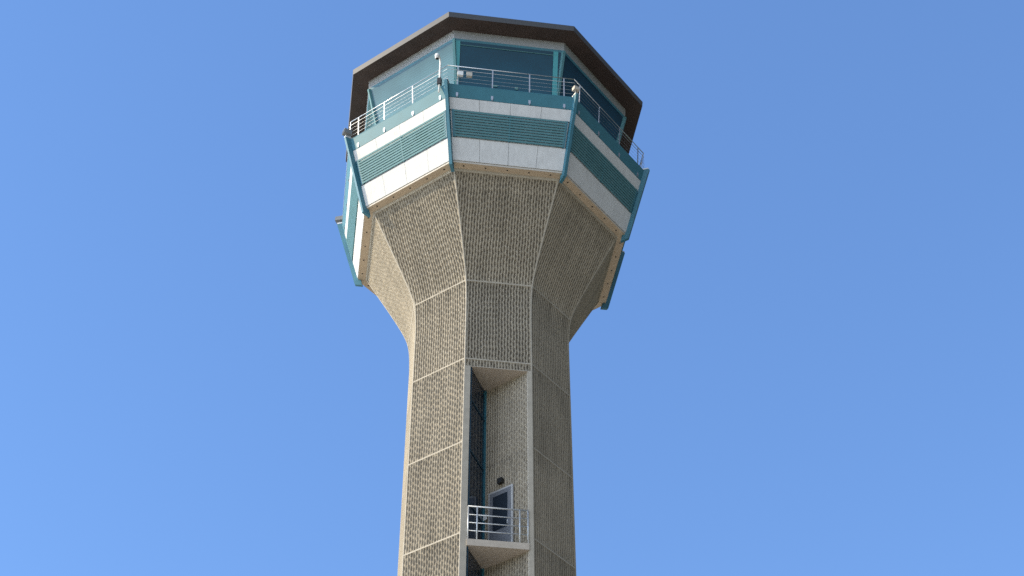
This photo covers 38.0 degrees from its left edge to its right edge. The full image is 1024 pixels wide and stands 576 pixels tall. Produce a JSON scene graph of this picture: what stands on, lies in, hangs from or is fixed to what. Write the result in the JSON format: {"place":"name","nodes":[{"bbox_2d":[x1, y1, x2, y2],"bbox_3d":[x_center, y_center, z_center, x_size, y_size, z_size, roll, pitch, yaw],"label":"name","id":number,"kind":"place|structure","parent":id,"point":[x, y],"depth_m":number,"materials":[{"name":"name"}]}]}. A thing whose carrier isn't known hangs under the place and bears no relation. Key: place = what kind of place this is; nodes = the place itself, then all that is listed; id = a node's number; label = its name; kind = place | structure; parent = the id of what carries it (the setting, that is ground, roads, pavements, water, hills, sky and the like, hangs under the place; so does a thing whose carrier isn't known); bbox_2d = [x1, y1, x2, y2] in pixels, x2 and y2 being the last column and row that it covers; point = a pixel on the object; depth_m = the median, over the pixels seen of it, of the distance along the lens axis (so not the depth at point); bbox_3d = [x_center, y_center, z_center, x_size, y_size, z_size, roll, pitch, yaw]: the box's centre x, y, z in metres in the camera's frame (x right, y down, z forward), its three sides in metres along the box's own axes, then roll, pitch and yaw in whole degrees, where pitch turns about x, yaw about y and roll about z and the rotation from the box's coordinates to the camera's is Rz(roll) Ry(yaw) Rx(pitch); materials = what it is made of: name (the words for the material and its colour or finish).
{"place":"outdoors","nodes":[
{"label":"outdoors","id":0,"kind":"place"},
{"bbox_2d":[335,12,649,575],"bbox_3d":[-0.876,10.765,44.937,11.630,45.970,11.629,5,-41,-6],"label":"control tower","id":1,"kind":"structure","parent":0,"point":[496,178],"depth_m":51.93,"materials":[{"name":"concrete"}]},
{"bbox_2d":[0,0,1023,575],"label":"sky","id":2,"kind":"structure","parent":0,"point":[805,357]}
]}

